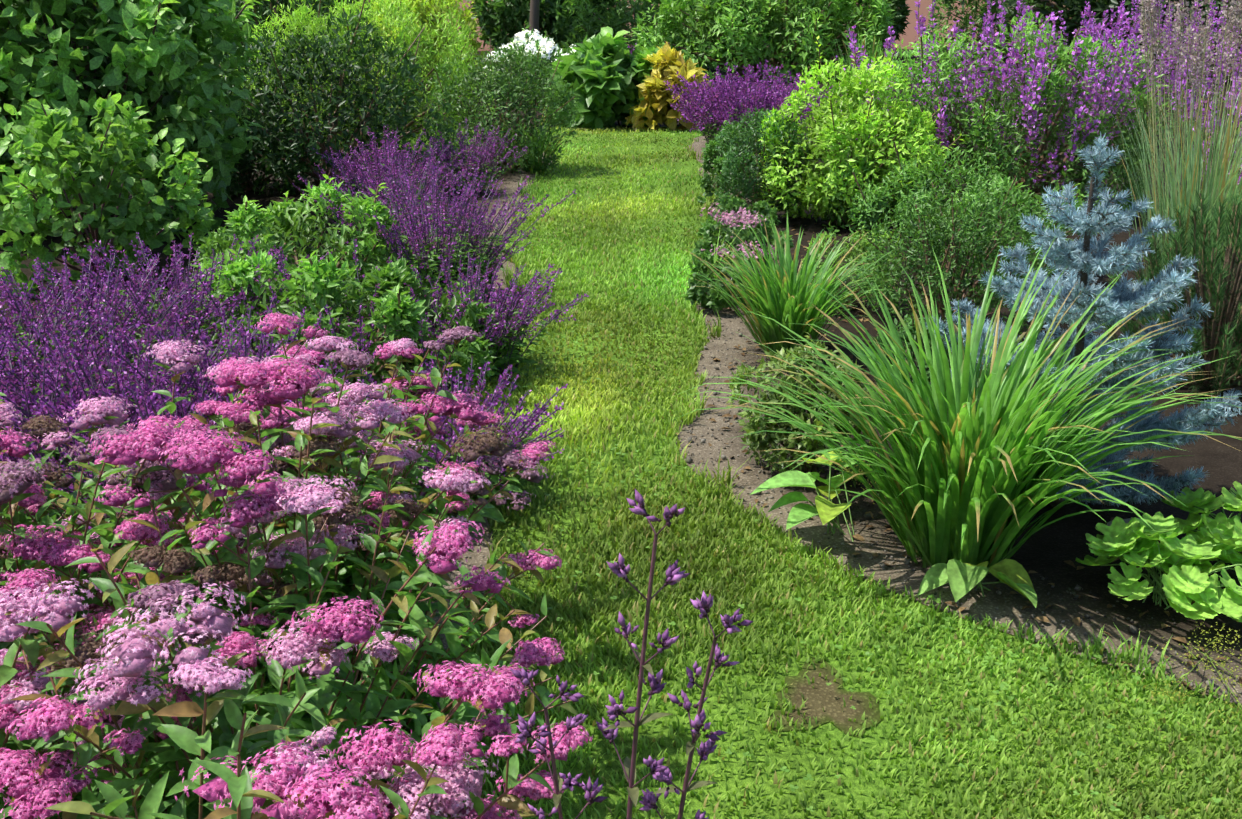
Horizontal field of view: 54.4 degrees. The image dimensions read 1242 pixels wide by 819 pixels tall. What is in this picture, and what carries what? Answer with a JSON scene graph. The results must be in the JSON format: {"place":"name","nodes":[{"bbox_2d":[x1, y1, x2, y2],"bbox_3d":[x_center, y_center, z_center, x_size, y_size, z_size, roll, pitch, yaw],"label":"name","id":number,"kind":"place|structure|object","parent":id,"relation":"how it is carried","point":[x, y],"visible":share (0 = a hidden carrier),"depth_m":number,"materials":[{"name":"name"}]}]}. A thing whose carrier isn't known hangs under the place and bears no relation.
{"place":"outdoors","nodes":[
{"label":"outdoors","id":0,"kind":"place"},
{"bbox_2d":[0,49,1241,818],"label":"bed soil","id":1,"kind":"structure","parent":0,"point":[1048,549],"depth_m":4.20,"materials":[{"name":"brown soil"}]},
{"bbox_2d":[0,273,154,429],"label":"salvia","id":2,"kind":"object","parent":1,"relation":"on","point":[30,338],"visible":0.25,"depth_m":4.77,"materials":[{"name":"purple plant"}]},
{"bbox_2d":[0,3,213,204],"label":"dark shrub","id":3,"kind":"object","parent":1,"relation":"on","point":[89,87],"visible":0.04,"depth_m":9.25,"materials":[{"name":"green plant"}]},
{"bbox_2d":[0,92,216,296],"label":"light green shrub","id":4,"kind":"object","parent":1,"relation":"on","point":[55,174],"visible":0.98,"depth_m":7.05,"materials":[{"name":"green plant"}]},
{"bbox_2d":[0,329,218,487],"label":"salvia","id":5,"kind":"object","parent":1,"relation":"on","point":[132,415],"visible":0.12,"depth_m":4.08,"materials":[{"name":"purple plant"}]},
{"bbox_2d":[0,248,236,398],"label":"salvia","id":6,"kind":"object","parent":1,"relation":"on","point":[26,317],"visible":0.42,"depth_m":5.01,"materials":[{"name":"purple plant"}]},
{"bbox_2d":[0,387,265,549],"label":"salvia","id":7,"kind":"object","parent":1,"relation":"on","point":[90,474],"visible":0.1,"depth_m":3.65,"materials":[{"name":"purple plant"}]},
{"bbox_2d":[0,0,269,241],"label":"dogwood","id":8,"kind":"object","parent":1,"relation":"on","point":[152,36],"visible":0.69,"depth_m":8.32,"materials":[{"name":"green plant"}]},
{"bbox_2d":[0,307,286,473],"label":"salvia","id":9,"kind":"object","parent":1,"relation":"on","point":[111,362],"visible":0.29,"depth_m":4.18,"materials":[{"name":"purple plant"}]},
{"bbox_2d":[21,232,331,371],"bbox_3d":[-2.007,-0.482,5.496,1.303,0.626,1.372,0,18,-1],"label":"salvia","id":10,"kind":"object","parent":1,"relation":"on","point":[202,308],"visible":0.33,"depth_m":5.41,"materials":[{"name":"purple plant"}]},
{"bbox_2d":[33,369,333,539],"bbox_3d":[-1.402,0.135,3.806,0.987,0.549,1.007,0,18,-1],"label":"salvia","id":11,"kind":"object","parent":1,"relation":"on","point":[151,401],"visible":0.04,"depth_m":3.75,"materials":[{"name":"purple plant"}]},
{"bbox_2d":[62,295,377,467],"bbox_3d":[-1.381,-0.089,4.372,1.051,0.574,1.163,0,18,-1],"label":"salvia","id":12,"kind":"object","parent":1,"relation":"on","point":[262,346],"visible":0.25,"depth_m":4.31,"materials":[{"name":"purple plant"}]},
{"bbox_2d":[201,76,314,195],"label":"dark shrub","id":13,"kind":"object","parent":1,"relation":"on","point":[243,164],"visible":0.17,"depth_m":11.03,"materials":[{"name":"green plant"}]},
{"bbox_2d":[161,0,381,130],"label":"dark shrub","id":14,"kind":"object","parent":1,"relation":"on","point":[318,6],"visible":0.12,"depth_m":15.89,"materials":[{"name":"green plant"}]},
{"bbox_2d":[0,484,577,818],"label":"flowering shrub","id":15,"kind":"object","parent":1,"relation":"on","point":[395,669],"depth_m":2.37,"materials":[{"name":"green plant"}]},
{"bbox_2d":[0,313,592,818],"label":"spirea","id":16,"kind":"object","parent":1,"relation":"on","point":[196,451],"depth_m":2.05,"materials":[{"name":"pink plant"}]},
{"bbox_2d":[189,174,441,314],"bbox_3d":[-1.817,-0.860,6.505,1.440,0.768,1.599,16,24,40],"label":"green perennial","id":17,"kind":"object","parent":1,"relation":"on","point":[246,220],"visible":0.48,"depth_m":6.36,"materials":[{"name":"green plant"}]},
{"bbox_2d":[143,239,506,401],"bbox_3d":[-1.283,-0.378,5.351,1.558,0.627,1.690,0,18,-1],"label":"lavender plant","id":18,"kind":"object","parent":1,"relation":"on","point":[362,349],"visible":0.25,"depth_m":4.97,"materials":[{"name":"purple plant"}]},
{"bbox_2d":[196,0,460,199],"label":"dark shrub","id":19,"kind":"object","parent":1,"relation":"on","point":[308,160],"visible":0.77,"depth_m":10.61,"materials":[{"name":"green plant"}]},
{"bbox_2d":[155,249,508,425],"bbox_3d":[-1.158,-0.396,5.287,1.435,0.681,1.500,-16,24,-40],"label":"green perennial","id":20,"kind":"object","parent":1,"relation":"on","point":[394,304],"visible":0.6,"depth_m":5.04,"materials":[{"name":"green plant"}]},
{"bbox_2d":[235,0,435,58],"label":"shrub","id":21,"kind":"object","parent":1,"relation":"on","point":[334,13],"visible":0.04,"depth_m":36.04,"materials":[{"name":"green plant"}]},
{"bbox_2d":[216,0,456,44],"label":"hedge","id":22,"kind":"object","parent":1,"relation":"on","point":[384,17],"visible":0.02,"depth_m":45.07,"materials":[{"name":"green plant"}]},
{"bbox_2d":[223,0,500,168],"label":"willow bush","id":23,"kind":"object","parent":1,"relation":"on","point":[397,22],"visible":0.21,"depth_m":13.10,"materials":[{"name":"green plant"}]},
{"bbox_2d":[293,142,464,254],"bbox_3d":[-1.547,-1.319,7.830,1.108,0.775,1.155,0,18,-1],"label":"salvia","id":24,"kind":"object","parent":1,"relation":"on","point":[390,179],"visible":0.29,"depth_m":7.82,"materials":[{"name":"purple plant"}]},
{"bbox_2d":[266,395,503,553],"bbox_3d":[-0.731,0.216,3.795,0.795,0.562,0.700,-11,21,-31],"label":"salvia","id":25,"kind":"object","parent":1,"relation":"on","point":[422,469],"visible":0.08,"depth_m":3.75,"materials":[{"name":"purple plant"}]},
{"bbox_2d":[312,124,476,213],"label":"salvia","id":26,"kind":"object","parent":1,"relation":"on","point":[376,162],"visible":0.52,"depth_m":9.40,"materials":[{"name":"purple plant"}]},
{"bbox_2d":[283,354,567,511],"bbox_3d":[-0.662,0.118,4.078,0.960,0.624,0.843,0,18,-1],"label":"salvia","id":27,"kind":"object","parent":1,"relation":"on","point":[523,429],"visible":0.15,"depth_m":4.04,"materials":[{"name":"purple plant"}]},
{"bbox_2d":[367,0,491,94],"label":"yellow shrub","id":28,"kind":"object","parent":1,"relation":"on","point":[429,6],"visible":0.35,"depth_m":24.53,"materials":[{"name":"green plant"}]},
{"bbox_2d":[303,158,575,299],"bbox_3d":[-1.027,-0.989,6.762,1.293,0.807,1.332,13,22,35],"label":"salvia","id":29,"kind":"object","parent":1,"relation":"on","point":[470,234],"visible":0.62,"depth_m":6.69,"materials":[{"name":"purple plant"}]},
{"bbox_2d":[395,117,527,195],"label":"salvia","id":30,"kind":"object","parent":1,"relation":"on","point":[483,162],"visible":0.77,"depth_m":10.90,"materials":[{"name":"purple plant"}]},
{"bbox_2d":[336,252,588,387],"bbox_3d":[-0.694,-0.419,5.434,1.100,0.552,1.017,0,18,-1],"label":"salvia","id":31,"kind":"object","parent":1,"relation":"on","point":[512,331],"visible":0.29,"depth_m":5.39,"materials":[{"name":"purple plant"}]},
{"bbox_2d":[425,37,579,177],"bbox_3d":[-1.225,-3.113,12.461,1.618,1.382,1.690,0,18,-1],"label":"dark shrub","id":32,"kind":"object","parent":1,"relation":"on","point":[506,84],"visible":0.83,"depth_m":12.31,"materials":[{"name":"green plant"}]},
{"bbox_2d":[483,21,565,107],"bbox_3d":[-1.657,-6.287,22.086,1.844,1.586,1.856,0,18,-1],"label":"white phlox","id":33,"kind":"object","parent":1,"relation":"on","point":[524,37],"visible":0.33,"depth_m":21.74,"materials":[{"name":"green plant"}]},
{"bbox_2d":[528,0,539,64],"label":"pine tree","id":34,"kind":"object","parent":1,"relation":"on","point":[534,15],"visible":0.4,"depth_m":37.88,"materials":[{"name":"grey plant"}]},
{"bbox_2d":[485,107,596,172],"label":"plant","id":35,"kind":"object","parent":1,"relation":"on","point":[540,159],"visible":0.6,"depth_m":12.49,"materials":[{"name":"green plant"}]},
{"bbox_2d":[465,0,630,51],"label":"hedge","id":36,"kind":"object","parent":1,"relation":"on","point":[501,21],"visible":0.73,"depth_m":55.02,"materials":[{"name":"green plant"}]},
{"bbox_2d":[551,43,580,55],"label":"flowers","id":37,"kind":"object","parent":1,"relation":"on","point":[570,51],"visible":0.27,"depth_m":30.32,"materials":[{"name":"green plant"}]},
{"bbox_2d":[538,26,669,129],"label":"broad leaves","id":38,"kind":"object","parent":1,"relation":"on","point":[605,72],"visible":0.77,"depth_m":17.43,"materials":[{"name":"green plant"}]},
{"bbox_2d":[561,0,722,69],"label":"shrub","id":39,"kind":"object","parent":1,"relation":"on","point":[622,18],"visible":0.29,"depth_m":36.53,"materials":[{"name":"green plant"}]},
{"bbox_2d":[625,41,712,130],"bbox_3d":[0.749,-4.574,17.416,1.399,1.408,1.218,0,18,-1],"label":"coleus","id":40,"kind":"object","parent":1,"relation":"on","point":[655,93],"visible":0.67,"depth_m":17.18,"materials":[{"name":"yellow plant"}]},
{"bbox_2d":[685,249,764,313],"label":"flowering plant","id":41,"kind":"object","parent":1,"relation":"on","point":[709,297],"visible":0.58,"depth_m":6.61,"materials":[{"name":"green plant"}]},
{"bbox_2d":[701,236,774,259],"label":"pink geranium","id":42,"kind":"object","parent":41,"relation":"on","point":[742,248],"visible":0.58,"depth_m":6.67,"materials":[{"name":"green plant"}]},
{"bbox_2d":[696,152,758,208],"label":"shrub","id":43,"kind":"object","parent":1,"relation":"on","point":[707,184],"visible":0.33,"depth_m":10.32,"materials":[{"name":"green plant"}]},
{"bbox_2d":[701,137,759,179],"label":"shrub","id":44,"kind":"object","parent":1,"relation":"on","point":[706,166],"visible":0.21,"depth_m":11.93,"materials":[{"name":"green plant"}]},
{"bbox_2d":[700,120,761,177],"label":"shrub","id":45,"kind":"object","parent":1,"relation":"on","point":[729,136],"visible":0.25,"depth_m":11.89,"materials":[{"name":"green plant"}]},
{"bbox_2d":[691,215,793,275],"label":"flowering plant","id":46,"kind":"object","parent":1,"relation":"on","point":[712,239],"visible":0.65,"depth_m":7.59,"materials":[{"name":"green plant"}]},
{"bbox_2d":[699,203,765,228],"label":"flowers","id":47,"kind":"object","parent":46,"relation":"on","point":[742,216],"visible":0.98,"depth_m":7.53,"materials":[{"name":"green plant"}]},
{"bbox_2d":[704,196,780,241],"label":"flowering plant","id":48,"kind":"object","parent":1,"relation":"on","point":[763,209],"visible":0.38,"depth_m":8.66,"materials":[{"name":"green plant"}]},
{"bbox_2d":[663,59,841,154],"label":"salvia","id":49,"kind":"object","parent":1,"relation":"on","point":[722,108],"visible":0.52,"depth_m":13.92,"materials":[{"name":"purple plant"}]},
{"bbox_2d":[629,0,898,82],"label":"hedge","id":50,"kind":"object","parent":1,"relation":"on","point":[740,46],"visible":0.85,"depth_m":29.83,"materials":[{"name":"green plant"}]},
{"bbox_2d":[714,107,815,218],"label":"shrub","id":51,"kind":"object","parent":1,"relation":"on","point":[731,153],"visible":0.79,"depth_m":9.38,"materials":[{"name":"green plant"}]},
{"bbox_2d":[639,0,911,53],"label":"hedge","id":52,"kind":"object","parent":1,"relation":"on","point":[900,18],"visible":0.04,"depth_m":46.70,"materials":[{"name":"green plant"}]},
{"bbox_2d":[676,214,894,359],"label":"ornamental grass","id":53,"kind":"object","parent":1,"relation":"on","point":[784,295],"depth_m":5.62,"materials":[{"name":"green plant"}]},
{"bbox_2d":[726,332,880,486],"bbox_3d":[0.649,-0.001,4.242,0.526,0.518,0.508,-17,25,-42],"label":"shrub","id":54,"kind":"object","parent":1,"relation":"on","point":[760,441],"visible":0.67,"depth_m":4.16,"materials":[{"name":"green plant"}]},
{"bbox_2d":[750,449,860,541],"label":"broad-leaved plant","id":55,"kind":"object","parent":1,"relation":"on","point":[827,511],"visible":0.94,"depth_m":3.77,"materials":[{"name":"green plant"}]},
{"bbox_2d":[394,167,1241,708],"bbox_3d":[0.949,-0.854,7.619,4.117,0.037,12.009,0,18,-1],"label":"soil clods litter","id":56,"kind":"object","parent":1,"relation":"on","point":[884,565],"visible":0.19,"depth_m":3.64,"materials":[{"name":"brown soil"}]},
{"bbox_2d":[801,226,903,312],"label":"shrub","id":57,"kind":"object","parent":1,"relation":"on","point":[852,255],"visible":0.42,"depth_m":6.59,"materials":[{"name":"green plant"}]},
{"bbox_2d":[834,441,881,503],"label":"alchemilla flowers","id":58,"kind":"object","parent":1,"relation":"on","point":[859,472],"visible":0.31,"depth_m":3.78,"materials":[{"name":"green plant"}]},
{"bbox_2d":[757,36,963,227],"bbox_3d":[1.820,-2.119,9.279,1.494,1.412,1.666,0,18,-1],"label":"lime shrub","id":59,"kind":"object","parent":1,"relation":"on","point":[825,133],"visible":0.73,"depth_m":9.07,"materials":[{"name":"green plant"}]},
{"bbox_2d":[831,32,902,118],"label":"sword leaves","id":60,"kind":"object","parent":1,"relation":"on","point":[863,50],"visible":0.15,"depth_m":18.08,"materials":[{"name":"green plant"}]},
{"bbox_2d":[816,151,936,235],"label":"shrub","id":61,"kind":"object","parent":1,"relation":"on","point":[878,203],"visible":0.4,"depth_m":8.95,"materials":[{"name":"green plant"}]},
{"bbox_2d":[864,313,951,398],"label":"shrub","id":62,"kind":"object","parent":1,"relation":"on","point":[910,324],"visible":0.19,"depth_m":5.12,"materials":[{"name":"green plant"}]},
{"bbox_2d":[847,141,1055,341],"bbox_3d":[1.673,-0.846,6.095,1.028,0.955,0.967,0,18,-1],"label":"round shrub","id":63,"kind":"object","parent":1,"relation":"on","point":[949,263],"visible":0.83,"depth_m":6.00,"materials":[{"name":"green plant"}]},
{"bbox_2d":[668,234,1241,573],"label":"ornamental grass","id":64,"kind":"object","parent":1,"relation":"on","point":[968,473],"depth_m":3.40,"materials":[{"name":"green plant"}]},
{"bbox_2d":[917,559,1036,607],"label":"broad-leaved plant","id":65,"kind":"object","parent":1,"relation":"on","point":[962,579],"visible":1,"depth_m":3.33,"materials":[{"name":"green plant"}]},
{"bbox_2d":[899,175,1098,287],"bbox_3d":[2.307,-1.097,7.428,1.161,0.681,1.153,0,18,-1],"label":"shrub","id":66,"kind":"object","parent":1,"relation":"on","point":[1049,223],"visible":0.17,"depth_m":7.25,"materials":[{"name":"green plant"}]},
{"bbox_2d":[835,0,1172,218],"bbox_3d":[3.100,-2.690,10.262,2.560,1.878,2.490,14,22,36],"label":"purple flowering shrub","id":67,"kind":"object","parent":1,"relation":"on","point":[1038,52],"visible":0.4,"depth_m":9.63,"materials":[{"name":"purple plant"}]},
{"bbox_2d":[926,0,1175,68],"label":"hedge","id":68,"kind":"object","parent":1,"relation":"on","point":[967,21],"visible":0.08,"depth_m":36.11,"materials":[{"name":"green plant"}]},
{"bbox_2d":[923,131,1241,506],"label":"blue spruce","id":69,"kind":"object","parent":1,"relation":"on","point":[1119,303],"visible":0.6,"depth_m":3.74,"materials":[{"name":"blue plant"}]},
{"bbox_2d":[941,0,1241,78],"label":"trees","id":70,"kind":"object","parent":1,"relation":"on","point":[1071,13],"visible":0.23,"depth_m":31.93,"materials":[{"name":"green plant"}]},
{"bbox_2d":[1007,0,1238,59],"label":"hedge","id":71,"kind":"object","parent":1,"relation":"on","point":[1086,9],"depth_m":43.60,"materials":[{"name":"green plant"}]},
{"bbox_2d":[1107,518,1139,525],"bbox_3d":[1.599,0.387,3.772,0.174,0.097,0.128,-9,26,-34],"label":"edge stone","id":72,"kind":"object","parent":1,"relation":"on","point":[1125,521],"visible":0.08,"depth_m":3.76,"materials":[{"name":"grey stone"}]},
{"bbox_2d":[1058,0,1241,155],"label":"purple flowers","id":73,"kind":"object","parent":1,"relation":"on","point":[1179,75],"visible":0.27,"depth_m":14.15,"materials":[{"name":"purple plant"}]},
{"bbox_2d":[1075,512,1241,621],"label":"leafy plant","id":74,"kind":"object","parent":1,"relation":"on","point":[1185,566],"visible":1,"depth_m":3.27,"materials":[{"name":"green plant"}]},
{"bbox_2d":[1079,0,1241,332],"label":"reed grass","id":75,"kind":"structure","parent":1,"relation":"on","point":[1218,182],"depth_m":5.93,"materials":[{"name":"green plant"}]},
{"bbox_2d":[1137,0,1241,103],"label":"ornamental grass plumes","id":76,"kind":"object","parent":75,"relation":"attached to","point":[1201,29],"visible":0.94,"depth_m":5.87,"materials":[{"name":"purple plant"}]},
{"bbox_2d":[1103,189,1241,400],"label":"mugo pine","id":77,"kind":"object","parent":1,"relation":"on","point":[1214,331],"visible":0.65,"depth_m":5.08,"materials":[{"name":"green plant"}]},
{"bbox_2d":[1147,615,1241,731],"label":"alchemilla flowers","id":78,"kind":"object","parent":1,"relation":"on","point":[1211,661],"visible":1,"depth_m":2.75,"materials":[{"name":"yellow plant"}]},
{"bbox_2d":[1160,481,1241,564],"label":"leafy plant","id":79,"kind":"object","parent":1,"relation":"on","point":[1198,500],"visible":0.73,"depth_m":3.62,"materials":[{"name":"green plant"}]},
{"bbox_2d":[1176,63,1241,249],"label":"purple flowers","id":80,"kind":"object","parent":1,"relation":"on","point":[1196,105],"visible":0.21,"depth_m":7.90,"materials":[{"name":"purple plant"}]},
{"bbox_2d":[347,0,1013,50],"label":"wall","id":81,"kind":"structure","parent":0,"point":[911,35],"depth_m":64.22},
{"bbox_2d":[231,125,1241,818],"bbox_3d":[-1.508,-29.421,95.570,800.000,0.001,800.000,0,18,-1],"label":"lawn","id":82,"kind":"structure","parent":0,"point":[821,795],"depth_m":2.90,"materials":[{"name":"green plant"}]},
{"bbox_2d":[528,519,726,818],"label":"bud stem","id":83,"kind":"object","parent":82,"relation":"on","point":[629,768],"visible":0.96,"depth_m":1.46,"materials":[{"name":"purple plant"}]},
{"bbox_2d":[510,489,753,818],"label":"flowers","id":84,"kind":"object","parent":83,"relation":"attached to","point":[659,771],"visible":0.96,"depth_m":1.46,"materials":[{"name":"purple plant"}]},
{"bbox_2d":[765,657,881,736],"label":"lawn worn patches","id":85,"kind":"object","parent":82,"relation":"on","point":[820,695],"visible":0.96,"depth_m":2.87,"materials":[{"name":"soil"}]}
]}

